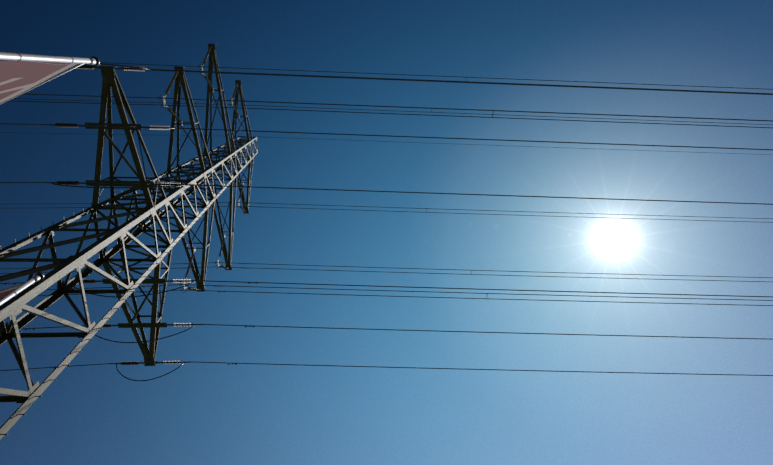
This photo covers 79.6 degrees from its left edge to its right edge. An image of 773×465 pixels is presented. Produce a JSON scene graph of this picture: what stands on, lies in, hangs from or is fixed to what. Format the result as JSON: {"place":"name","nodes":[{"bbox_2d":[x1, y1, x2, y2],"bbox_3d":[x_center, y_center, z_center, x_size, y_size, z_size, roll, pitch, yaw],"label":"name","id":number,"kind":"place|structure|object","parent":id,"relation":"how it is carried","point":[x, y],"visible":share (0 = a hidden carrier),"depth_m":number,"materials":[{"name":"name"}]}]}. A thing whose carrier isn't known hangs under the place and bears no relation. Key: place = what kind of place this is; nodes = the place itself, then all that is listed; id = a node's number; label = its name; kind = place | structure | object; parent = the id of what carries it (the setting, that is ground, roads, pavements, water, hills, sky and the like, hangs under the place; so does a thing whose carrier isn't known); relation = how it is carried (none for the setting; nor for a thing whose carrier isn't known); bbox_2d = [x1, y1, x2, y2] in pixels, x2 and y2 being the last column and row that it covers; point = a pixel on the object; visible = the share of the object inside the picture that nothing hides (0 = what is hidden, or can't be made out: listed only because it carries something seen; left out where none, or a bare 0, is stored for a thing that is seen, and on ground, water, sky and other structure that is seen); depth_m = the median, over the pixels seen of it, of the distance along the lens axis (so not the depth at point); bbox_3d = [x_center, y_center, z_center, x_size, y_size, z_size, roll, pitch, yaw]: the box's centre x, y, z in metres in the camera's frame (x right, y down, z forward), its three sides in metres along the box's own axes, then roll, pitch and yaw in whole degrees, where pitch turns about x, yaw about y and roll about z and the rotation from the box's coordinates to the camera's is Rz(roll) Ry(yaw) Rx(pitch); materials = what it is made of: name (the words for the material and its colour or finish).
{"place":"outdoors","nodes":[
{"label":"outdoors","id":0,"kind":"place"},
{"bbox_2d":[0,0,772,464],"label":"sky","id":1,"kind":"structure","parent":0,"point":[194,413],"materials":[{"name":"blue"}]},
{"label":"ground","id":2,"kind":"structure","parent":0,"visible":0},
{"bbox_2d":[0,44,257,439],"bbox_3d":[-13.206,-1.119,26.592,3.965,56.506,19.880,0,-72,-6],"label":"pylon lattice","id":3,"kind":"object","parent":2,"relation":"on","point":[12,308],"visible":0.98,"depth_m":22.63,"materials":[{"name":"paint"}]},
{"bbox_2d":[56,64,190,364],"bbox_3d":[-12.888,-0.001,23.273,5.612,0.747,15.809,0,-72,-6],"label":"strain insulators","id":4,"kind":"object","parent":3,"relation":"attached to","point":[89,67],"visible":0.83,"depth_m":22.39,"materials":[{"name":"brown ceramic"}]},
{"bbox_2d":[0,62,772,380],"bbox_3d":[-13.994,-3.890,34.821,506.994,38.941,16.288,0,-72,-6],"label":"conductors","id":5,"kind":"object","parent":4,"relation":"attached to","point":[102,63],"visible":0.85,"depth_m":27.45,"materials":[{"name":"grey"}]},
{"bbox_2d":[165,47,245,289],"bbox_3d":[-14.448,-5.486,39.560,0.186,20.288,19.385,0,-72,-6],"label":"v-string insulators","id":6,"kind":"object","parent":3,"relation":"attached to","point":[179,120],"visible":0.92,"depth_m":34.66,"materials":[{"name":"grey"}]},
{"bbox_2d":[5,45,493,368],"bbox_3d":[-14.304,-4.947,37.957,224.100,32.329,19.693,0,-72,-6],"label":"line fittings","id":7,"kind":"object","parent":3,"relation":"attached to","point":[164,105],"visible":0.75,"depth_m":27.26,"materials":[{"name":"grey metal"}]},
{"label":"forecourt","id":8,"kind":"structure","parent":0,"visible":0},
{"bbox_2d":[0,272,43,305],"bbox_3d":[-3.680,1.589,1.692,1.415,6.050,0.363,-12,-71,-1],"label":"flag pole","id":9,"kind":"object","parent":8,"relation":"on","point":[6,294],"visible":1,"depth_m":4.26,"materials":[{"name":"silver metal"}]},
{"bbox_2d":[0,51,99,104],"bbox_3d":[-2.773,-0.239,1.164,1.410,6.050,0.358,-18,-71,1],"label":"flag pole","id":10,"kind":"object","parent":8,"relation":"on","point":[22,73],"visible":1,"depth_m":3.49,"materials":[{"name":"silver metal"}]}
]}

